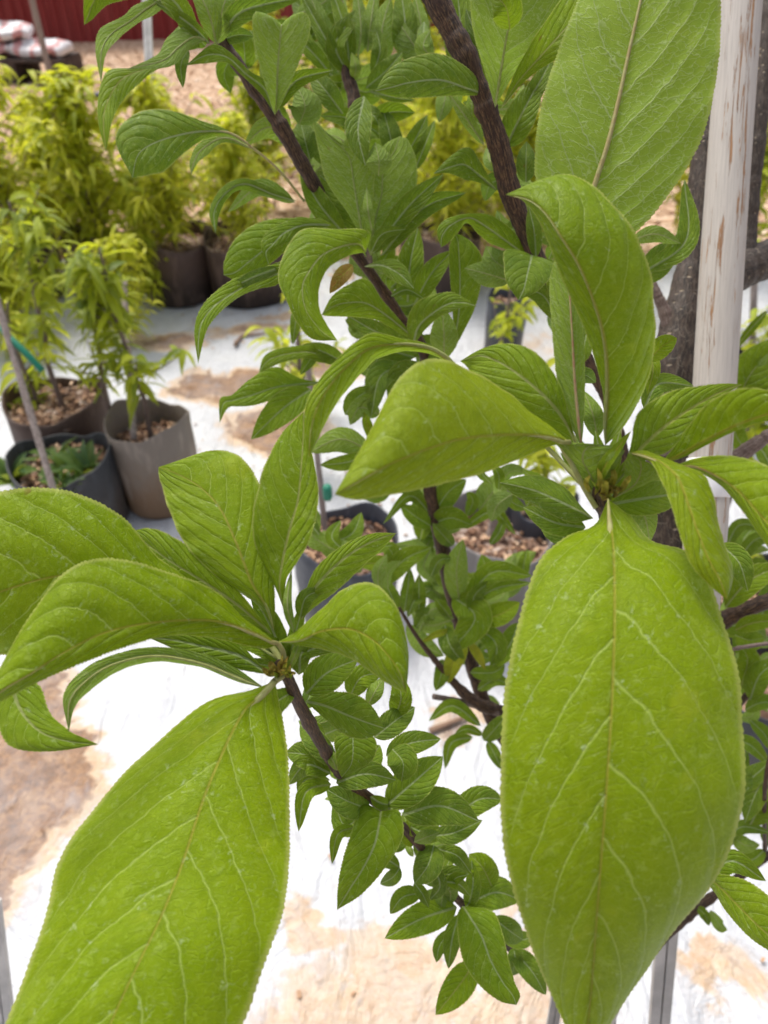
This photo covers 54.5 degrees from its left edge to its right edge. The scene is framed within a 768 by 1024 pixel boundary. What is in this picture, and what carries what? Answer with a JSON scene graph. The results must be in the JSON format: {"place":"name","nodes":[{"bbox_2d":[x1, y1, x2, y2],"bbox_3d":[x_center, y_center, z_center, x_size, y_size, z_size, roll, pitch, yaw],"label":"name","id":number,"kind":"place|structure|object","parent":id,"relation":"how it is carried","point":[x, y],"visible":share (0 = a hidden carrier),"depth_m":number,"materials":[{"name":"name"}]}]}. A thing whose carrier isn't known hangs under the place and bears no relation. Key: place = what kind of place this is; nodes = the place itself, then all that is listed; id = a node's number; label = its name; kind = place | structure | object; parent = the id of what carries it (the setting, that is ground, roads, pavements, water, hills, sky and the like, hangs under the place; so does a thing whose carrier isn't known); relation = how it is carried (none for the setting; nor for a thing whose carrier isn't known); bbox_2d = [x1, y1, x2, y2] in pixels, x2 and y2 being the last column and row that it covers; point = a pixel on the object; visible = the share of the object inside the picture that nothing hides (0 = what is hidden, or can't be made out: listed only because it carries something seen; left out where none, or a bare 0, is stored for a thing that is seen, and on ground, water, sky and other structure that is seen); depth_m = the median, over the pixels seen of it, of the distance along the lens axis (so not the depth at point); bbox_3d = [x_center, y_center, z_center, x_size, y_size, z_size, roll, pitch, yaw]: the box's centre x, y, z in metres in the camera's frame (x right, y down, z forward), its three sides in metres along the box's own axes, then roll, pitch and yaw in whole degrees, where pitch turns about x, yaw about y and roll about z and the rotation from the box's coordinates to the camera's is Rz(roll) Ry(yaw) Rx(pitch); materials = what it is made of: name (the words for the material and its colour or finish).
{"place":"outdoors","nodes":[
{"label":"outdoors","id":0,"kind":"place"},
{"bbox_2d":[0,260,767,1023],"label":"white ground cloth","id":1,"kind":"object","parent":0,"point":[326,956],"visible":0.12,"depth_m":1.63,"materials":[{"name":"white fabric"}]},
{"bbox_2d":[0,898,13,1023],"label":"metal stake","id":2,"kind":"object","parent":1,"relation":"on","point":[6,998],"visible":0.91,"depth_m":0.96,"materials":[{"name":"metal"}]},
{"bbox_2d":[0,205,37,323],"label":"sapling tree","id":3,"kind":"object","parent":1,"relation":"on","point":[6,249],"visible":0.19,"depth_m":3.19,"materials":[{"name":"green plant"}]},
{"bbox_2d":[0,229,57,359],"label":"sapling tree","id":4,"kind":"object","parent":1,"relation":"on","point":[4,283],"visible":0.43,"depth_m":3.13,"materials":[{"name":"green plant"}]},
{"bbox_2d":[7,224,64,306],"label":"grow bag","id":5,"kind":"object","parent":1,"relation":"on","point":[47,251],"visible":0.02,"depth_m":3.69,"materials":[{"name":"fabric"}]},
{"bbox_2d":[0,202,15,259],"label":"sapling tree","id":6,"kind":"object","parent":5,"relation":"in","point":[5,207],"visible":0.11,"depth_m":3.41,"materials":[{"name":"green plant"}]},
{"bbox_2d":[0,56,51,230],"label":"sapling tree","id":7,"kind":"object","parent":5,"relation":"on","point":[8,187],"visible":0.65,"depth_m":3.46,"materials":[{"name":"green plant"}]},
{"bbox_2d":[0,121,97,254],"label":"sapling tree","id":8,"kind":"object","parent":1,"relation":"on","point":[28,126],"visible":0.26,"depth_m":3.77,"materials":[{"name":"green plant"}]},
{"bbox_2d":[1,376,110,442],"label":"grow bag","id":9,"kind":"object","parent":1,"relation":"on","point":[81,413],"visible":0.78,"depth_m":2.42,"materials":[{"name":"plastic"}]},
{"bbox_2d":[0,297,66,411],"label":"sapling tree","id":10,"kind":"object","parent":9,"relation":"in","point":[33,384],"visible":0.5,"depth_m":2.45,"materials":[{"name":"green plant"}]},
{"bbox_2d":[0,181,93,407],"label":"sapling tree","id":11,"kind":"object","parent":9,"relation":"on","point":[31,238],"visible":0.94,"depth_m":2.15,"materials":[{"name":"green plant"}]},
{"bbox_2d":[5,432,128,518],"bbox_3d":[-0.961,-0.077,2.283,0.307,0.279,0.314,0,38,0],"label":"grow bag","id":12,"kind":"object","parent":1,"relation":"on","point":[100,484],"visible":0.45,"depth_m":2.23,"materials":[{"name":"plastic"}]},
{"bbox_2d":[0,451,37,488],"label":"weed","id":13,"kind":"object","parent":12,"relation":"in","point":[19,469],"visible":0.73,"depth_m":2.19,"materials":[{"name":"green plant"}]},
{"bbox_2d":[0,298,56,488],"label":"wooden stake","id":14,"kind":"object","parent":12,"relation":"in","point":[26,399],"visible":0.66,"depth_m":1.98,"materials":[{"name":"grey wood"}]},
{"bbox_2d":[0,326,44,372],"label":"plant tie","id":15,"kind":"object","parent":14,"relation":"attached to","point":[27,354],"visible":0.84,"depth_m":1.98,"materials":[{"name":"teal plastic"}]},
{"bbox_2d":[23,437,80,460],"bbox_3d":[-1.014,-0.176,2.284,0.197,0.067,0.152,0,38,0],"label":"weed","id":16,"kind":"object","parent":12,"relation":"in","point":[63,448],"visible":0.32,"depth_m":2.30,"materials":[{"name":"green plant"}]},
{"bbox_2d":[38,467,84,490],"bbox_3d":[-0.932,-0.097,2.173,0.138,0.078,0.153,-22,43,-26],"label":"weed","id":17,"kind":"object","parent":12,"relation":"in","point":[64,481],"visible":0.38,"depth_m":2.17,"materials":[{"name":"green plant"}]},
{"bbox_2d":[37,450,99,479],"bbox_3d":[-0.955,-0.120,2.202,0.180,0.079,0.147,12,40,15],"label":"weed","id":18,"kind":"object","parent":12,"relation":"in","point":[57,461],"visible":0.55,"depth_m":2.22,"materials":[{"name":"green plant"}]},
{"bbox_2d":[52,440,107,484],"bbox_3d":[-0.897,-0.141,2.223,0.160,0.087,0.181,0,38,0],"label":"weed","id":19,"kind":"object","parent":12,"relation":"in","point":[74,460],"visible":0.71,"depth_m":2.23,"materials":[{"name":"green plant"}]},
{"bbox_2d":[27,120,125,245],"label":"sapling tree","id":20,"kind":"object","parent":1,"relation":"on","point":[58,197],"visible":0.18,"depth_m":3.61,"materials":[{"name":"green plant"}]},
{"bbox_2d":[59,224,140,299],"bbox_3d":[-1.407,-1.256,3.748,0.347,0.332,0.348,0,38,0],"label":"grow bag","id":21,"kind":"object","parent":1,"relation":"on","point":[74,247],"visible":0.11,"depth_m":3.68,"materials":[{"name":"fabric"}]},
{"bbox_2d":[0,64,143,243],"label":"sapling tree","id":22,"kind":"object","parent":21,"relation":"on","point":[77,152],"visible":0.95,"depth_m":3.30,"materials":[{"name":"green plant"}]},
{"bbox_2d":[83,224,164,343],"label":"sapling tree","id":23,"kind":"object","parent":1,"relation":"on","point":[112,244],"visible":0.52,"depth_m":3.15,"materials":[{"name":"green plant"}]},
{"bbox_2d":[99,169,189,303],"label":"sapling tree","id":24,"kind":"object","parent":1,"relation":"on","point":[135,206],"visible":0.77,"depth_m":3.46,"materials":[{"name":"green plant"}]},
{"bbox_2d":[103,398,196,519],"bbox_3d":[-0.721,-0.178,2.366,0.255,0.335,0.257,0,38,0],"label":"grow bag","id":25,"kind":"object","parent":1,"relation":"on","point":[141,459],"visible":0.85,"depth_m":2.29,"materials":[{"name":"plastic"}]},
{"bbox_2d":[44,251,156,411],"bbox_3d":[-0.832,-0.484,2.203,0.325,0.532,0.260,13,40,16],"label":"sapling tree","id":26,"kind":"object","parent":25,"relation":"in","point":[110,367],"visible":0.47,"depth_m":2.16,"materials":[{"name":"green plant"}]},
{"bbox_2d":[36,242,195,438],"bbox_3d":[-0.752,-0.459,2.127,0.382,0.626,0.306,20,42,24],"label":"sapling tree","id":27,"kind":"object","parent":25,"relation":"on","point":[80,267],"visible":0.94,"depth_m":2.05,"materials":[{"name":"green plant"}]},
{"bbox_2d":[120,280,136,440],"bbox_3d":[-0.783,-0.470,2.285,0.021,0.370,0.384,-5,38,-7],"label":"wooden stake","id":28,"kind":"object","parent":25,"relation":"in","point":[133,432],"visible":0.27,"depth_m":2.27,"materials":[{"name":"grey wood"}]},
{"bbox_2d":[122,155,203,221],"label":"sapling tree","id":29,"kind":"object","parent":1,"relation":"on","point":[181,200],"visible":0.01,"depth_m":4.09,"materials":[{"name":"green plant"}]},
{"bbox_2d":[139,220,212,307],"bbox_3d":[-1.038,-1.249,3.737,0.389,0.336,0.388,0,38,0],"label":"grow bag","id":30,"kind":"object","parent":1,"relation":"on","point":[185,277],"visible":0.64,"depth_m":3.64,"materials":[{"name":"fabric"}]},
{"bbox_2d":[142,0,159,231],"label":"metal stake","id":31,"kind":"object","parent":30,"relation":"in","point":[148,38],"visible":0.12,"depth_m":3.89,"materials":[{"name":"grey metal"}]},
{"bbox_2d":[86,68,228,248],"bbox_3d":[-1.041,-1.617,3.441,0.597,0.793,0.546,6,38,7],"label":"sapling tree","id":32,"kind":"object","parent":30,"relation":"on","point":[142,93],"visible":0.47,"depth_m":3.37,"materials":[{"name":"green plant"}]},
{"bbox_2d":[203,221,284,308],"bbox_3d":[-0.674,-1.258,3.747,0.418,0.337,0.420,0,38,0],"label":"grow bag","id":33,"kind":"object","parent":1,"relation":"on","point":[216,252],"visible":0.25,"depth_m":3.67,"materials":[{"name":"fabric"}]},
{"bbox_2d":[180,107,286,246],"bbox_3d":[-0.712,-1.533,3.497,0.506,0.635,0.494,-3,38,-4],"label":"sapling tree","id":34,"kind":"object","parent":33,"relation":"on","point":[230,155],"visible":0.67,"depth_m":3.43,"materials":[{"name":"green plant"}]},
{"bbox_2d":[233,332,265,346],"bbox_3d":[-0.619,-0.811,3.439,0.066,0.016,0.219,31,48,34],"label":"dry twig","id":35,"kind":"object","parent":1,"relation":"on","point":[238,339],"visible":0.72,"depth_m":3.44,"materials":[{"name":"brown"}]},
{"bbox_2d":[243,294,339,411],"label":"sapling tree","id":36,"kind":"object","parent":1,"relation":"on","point":[271,334],"visible":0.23,"depth_m":2.37,"materials":[{"name":"green plant"}]},
{"bbox_2d":[265,293,346,379],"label":"sapling tree","id":37,"kind":"object","parent":1,"relation":"on","point":[279,331],"visible":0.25,"depth_m":2.72,"materials":[{"name":"green plant"}]},
{"bbox_2d":[295,502,398,621],"bbox_3d":[-0.099,0.160,1.973,0.277,0.287,0.276,0,38,0],"label":"grow bag","id":38,"kind":"object","parent":1,"relation":"on","point":[374,518],"visible":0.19,"depth_m":1.96,"materials":[{"name":"plastic"},{"name":"wood"},{"name":"soil"}]},
{"bbox_2d":[305,367,327,529],"bbox_3d":[-0.165,-0.106,1.886,0.017,0.647,0.105,-13,40,-15],"label":"wooden stake","id":39,"kind":"object","parent":38,"relation":"in","point":[318,468],"visible":0.25,"depth_m":1.90,"materials":[{"name":"grey wood"}]},
{"bbox_2d":[322,484,332,500],"bbox_3d":[-0.135,-0.047,1.780,0.024,0.040,0.024,0,38,0],"label":"plant tie","id":40,"kind":"object","parent":39,"relation":"attached to","point":[327,492],"visible":1,"depth_m":1.77,"materials":[{"name":"teal plastic"}]},
{"bbox_2d":[40,305,765,998],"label":"soil crumbs","id":41,"kind":"object","parent":1,"relation":"on","point":[348,505],"visible":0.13,"depth_m":2.45,"materials":[{"name":"brown soil"}]},
{"bbox_2d":[399,215,480,293],"bbox_3d":[0.283,-1.288,3.785,0.409,0.337,0.408,0,38,0],"label":"grow bag","id":42,"kind":"object","parent":1,"relation":"on","point":[432,248],"visible":0.3,"depth_m":3.68,"materials":[{"name":"fabric"}]},
{"bbox_2d":[399,50,501,246],"bbox_3d":[0.333,-1.775,3.815,0.689,1.002,0.755,7,39,9],"label":"sapling tree","id":43,"kind":"object","parent":42,"relation":"in","point":[473,143],"visible":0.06,"depth_m":3.73,"materials":[{"name":"green plant"}]},
{"bbox_2d":[405,96,504,243],"bbox_3d":[0.282,-1.647,3.496,0.597,0.793,0.546,1,38,2],"label":"sapling tree","id":44,"kind":"object","parent":42,"relation":"on","point":[441,153],"visible":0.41,"depth_m":3.45,"materials":[{"name":"green plant"}]},
{"bbox_2d":[428,717,463,733],"bbox_3d":[0.157,0.499,1.762,0.108,0.016,0.018,-16,41,-19],"label":"dry twig","id":45,"kind":"object","parent":1,"relation":"on","point":[437,727],"visible":0.73,"depth_m":1.75,"materials":[{"name":"brown wood"}]},
{"bbox_2d":[428,489,552,632],"bbox_3d":[0.278,0.137,1.967,0.318,0.330,0.318,0,38,0],"label":"grow bag","id":46,"kind":"object","parent":1,"relation":"on","point":[503,548],"visible":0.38,"depth_m":1.94,"materials":[{"name":"fabric"}]},
{"bbox_2d":[486,519,497,541],"bbox_3d":[0.284,0.045,1.961,0.025,0.281,0.101,27,46,30],"label":"wooden stake","id":47,"kind":"object","parent":46,"relation":"in","point":[491,527],"visible":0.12,"depth_m":1.95,"materials":[{"name":"brown wood"}]},
{"bbox_2d":[459,107,546,249],"bbox_3d":[0.721,-1.629,3.775,0.602,0.774,0.617,11,39,14],"label":"sapling tree","id":48,"kind":"object","parent":1,"relation":"on","point":[530,139],"visible":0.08,"depth_m":3.64,"materials":[{"name":"green plant"}]},
{"bbox_2d":[484,288,528,347],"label":"grow bag","id":49,"kind":"object","parent":1,"relation":"on","point":[500,294],"visible":0.54,"depth_m":3.19,"materials":[{"name":"plastic"}]},
{"bbox_2d":[489,284,538,343],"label":"sapling tree","id":50,"kind":"object","parent":49,"relation":"in","point":[507,321],"visible":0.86,"depth_m":2.97,"materials":[{"name":"green plant"}]},
{"bbox_2d":[507,488,579,544],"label":"grow bag","id":51,"kind":"object","parent":1,"relation":"on","point":[523,523],"visible":0.11,"depth_m":1.96,"materials":[{"name":"fabric"},{"name":"soil"},{"name":"wood"}]},
{"bbox_2d":[518,357,577,495],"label":"sapling tree","id":52,"kind":"object","parent":51,"relation":"in","point":[544,460],"visible":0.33,"depth_m":1.99,"materials":[{"name":"green plant"}]},
{"bbox_2d":[546,996,560,1023],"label":"metal stake","id":53,"kind":"object","parent":1,"relation":"on","point":[553,1016],"visible":0.17,"depth_m":0.87,"materials":[{"name":"grey metal"}]},
{"bbox_2d":[611,0,762,1023],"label":"support pole","id":54,"kind":"object","parent":1,"relation":"on","point":[722,257],"visible":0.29,"depth_m":0.59,"materials":[{"name":"beige wood"}]},
{"bbox_2d":[739,346,753,430],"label":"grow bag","id":55,"kind":"object","parent":1,"relation":"on","point":[741,352],"depth_m":2.71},
{"bbox_2d":[729,306,767,507],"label":"sapling tree","id":56,"kind":"object","parent":1,"relation":"on","point":[758,428],"visible":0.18,"depth_m":1.91,"materials":[{"name":"green plant"}]},
{"bbox_2d":[749,283,757,343],"bbox_3d":[1.313,-0.572,2.659,0.184,0.633,0.024,21,43,25],"label":"wooden stake","id":57,"kind":"object","parent":1,"relation":"on","point":[753,296],"visible":0.16,"depth_m":2.56,"materials":[{"name":"grey wood"}]},
{"bbox_2d":[757,128,767,242],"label":"sapling tree","id":58,"kind":"object","parent":1,"relation":"on","point":[763,190],"visible":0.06,"depth_m":3.10,"materials":[{"name":"green plant"}]},
{"bbox_2d":[0,39,767,259],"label":"yard terrain","id":59,"kind":"structure","parent":0,"point":[130,47],"depth_m":8.36,"materials":[{"name":"beige soil"}]},
{"bbox_2d":[0,94,56,217],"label":"sapling tree","id":60,"kind":"object","parent":59,"relation":"on","point":[30,113],"visible":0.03,"depth_m":4.04,"materials":[{"name":"green plant"}]},
{"bbox_2d":[29,0,57,95],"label":"wooden post","id":61,"kind":"object","parent":59,"relation":"on","point":[39,31],"visible":0.71,"depth_m":7.89,"materials":[{"name":"grey wood"}]},
{"bbox_2d":[130,92,205,204],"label":"sapling tree","id":62,"kind":"object","parent":59,"relation":"on","point":[172,108],"visible":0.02,"depth_m":4.54,"materials":[{"name":"green plant"}]},
{"bbox_2d":[0,0,442,42],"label":"corrugated wall","id":63,"kind":"structure","parent":59,"relation":"on","point":[62,19],"depth_m":11.94,"materials":[{"name":"red metal"}]},
{"bbox_2d":[221,8,321,207],"bbox_3d":[-0.752,-2.598,4.737,0.652,1.262,0.568,10,39,12],"label":"sapling tree","id":64,"kind":"object","parent":59,"relation":"on","point":[284,159],"visible":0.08,"depth_m":4.83,"materials":[{"name":"green plant"}]},
{"bbox_2d":[281,17,327,130],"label":"sapling tree","id":65,"kind":"object","parent":59,"relation":"on","point":[302,65],"visible":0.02,"depth_m":4.84,"materials":[{"name":"green plant"}]},
{"bbox_2d":[270,0,377,183],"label":"sapling tree","id":66,"kind":"object","parent":59,"relation":"on","point":[349,5],"visible":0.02,"depth_m":3.92,"materials":[{"name":"green plant"}]},
{"bbox_2d":[346,0,394,101],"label":"sapling tree","id":67,"kind":"object","parent":59,"relation":"on","point":[361,54],"depth_m":5.63,"materials":[{"name":"green plant"}]},
{"bbox_2d":[0,49,767,282],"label":"wood chips","id":68,"kind":"object","parent":59,"relation":"on","point":[296,201],"visible":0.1,"depth_m":6.62,"materials":[{"name":"beige wood"}]},
{"bbox_2d":[0,52,83,82],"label":"wooden pallet","id":69,"kind":"object","parent":68,"relation":"on","point":[19,66],"visible":0.59,"depth_m":9.00,"materials":[{"name":"brown wood"}]},
{"bbox_2d":[0,41,13,56],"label":"sack","id":70,"kind":"object","parent":69,"relation":"on","point":[4,52],"visible":0.36,"depth_m":8.88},
{"bbox_2d":[0,20,33,42],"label":"sack","id":71,"kind":"object","parent":70,"relation":"on","point":[12,31],"visible":0.98,"depth_m":8.86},
{"bbox_2d":[8,38,73,58],"bbox_3d":[-4.167,-5.630,9.058,0.660,0.240,0.600,6,38,8],"label":"sack","id":72,"kind":"object","parent":69,"relation":"on","point":[31,49],"visible":0.9,"depth_m":8.88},
{"bbox_2d":[19,92,98,111],"bbox_3d":[-3.574,-4.477,8.118,0.594,0.060,1.230,25,45,29],"label":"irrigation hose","id":73,"kind":"object","parent":68,"relation":"on","point":[96,94],"visible":0.05,"depth_m":8.37,"materials":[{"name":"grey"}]},
{"bbox_2d":[187,144,268,222],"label":"sapling tree","id":74,"kind":"object","parent":68,"relation":"on","point":[225,212],"visible":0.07,"depth_m":3.92,"materials":[{"name":"green plant"}]},
{"bbox_2d":[231,21,260,140],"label":"sapling tree","id":75,"kind":"object","parent":68,"relation":"on","point":[240,81],"visible":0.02,"depth_m":5.74,"materials":[{"name":"green plant"}]},
{"bbox_2d":[218,60,281,219],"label":"sapling tree","id":76,"kind":"object","parent":68,"relation":"on","point":[254,114],"visible":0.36,"depth_m":4.19,"materials":[{"name":"green plant"}]},
{"bbox_2d":[346,0,407,128],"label":"sapling tree","id":77,"kind":"object","parent":68,"relation":"on","point":[381,2],"visible":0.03,"depth_m":4.80,"materials":[{"name":"green plant"}]},
{"bbox_2d":[445,55,517,214],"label":"sapling tree","id":78,"kind":"object","parent":68,"relation":"on","point":[482,152],"visible":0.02,"depth_m":4.03,"materials":[{"name":"green plant"}]},
{"bbox_2d":[360,21,439,133],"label":"sapling tree","id":79,"kind":"object","parent":59,"relation":"on","point":[364,59],"visible":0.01,"depth_m":5.26,"materials":[{"name":"green plant"}]},
{"bbox_2d":[377,0,444,184],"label":"sapling tree","id":80,"kind":"object","parent":59,"relation":"on","point":[436,42],"visible":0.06,"depth_m":4.27,"materials":[{"name":"green plant"}]},
{"bbox_2d":[477,72,542,219],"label":"sapling tree","id":81,"kind":"object","parent":59,"relation":"on","point":[513,96],"visible":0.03,"depth_m":4.16,"materials":[{"name":"green plant"}]},
{"bbox_2d":[664,157,765,233],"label":"sapling tree","id":82,"kind":"object","parent":59,"relation":"on","point":[677,196],"visible":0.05,"depth_m":4.18,"materials":[{"name":"green plant"}]},
{"bbox_2d":[761,139,767,220],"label":"sapling tree","id":83,"kind":"object","parent":59,"relation":"on","point":[764,209],"visible":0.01,"depth_m":4.38,"materials":[{"name":"green plant"}]},
{"bbox_2d":[720,553,767,653],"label":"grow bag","id":84,"kind":"object","parent":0,"point":[762,650],"depth_m":1.77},
{"bbox_2d":[752,552,763,558],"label":"sapling tree","id":85,"kind":"object","parent":84,"relation":"in","point":[759,555],"visible":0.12,"depth_m":1.78,"materials":[{"name":"green plant"}]},
{"bbox_2d":[729,635,767,764],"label":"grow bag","id":86,"kind":"object","parent":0,"point":[748,729],"visible":0.04,"depth_m":1.52,"materials":[{"name":"grey fabric"}]},
{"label":"grow bag","id":87,"kind":"object","parent":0,"visible":0},
{"bbox_2d":[0,0,767,1023],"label":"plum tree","id":88,"kind":"object","parent":87,"relation":"in","point":[632,786],"visible":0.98,"depth_m":0.29,"materials":[{"name":"green plant"}]},
{"bbox_2d":[648,932,678,1023],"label":"metal stake","id":89,"kind":"object","parent":87,"relation":"in","point":[662,982],"visible":0.28,"depth_m":0.83,"materials":[{"name":"grey metal"}]}
]}

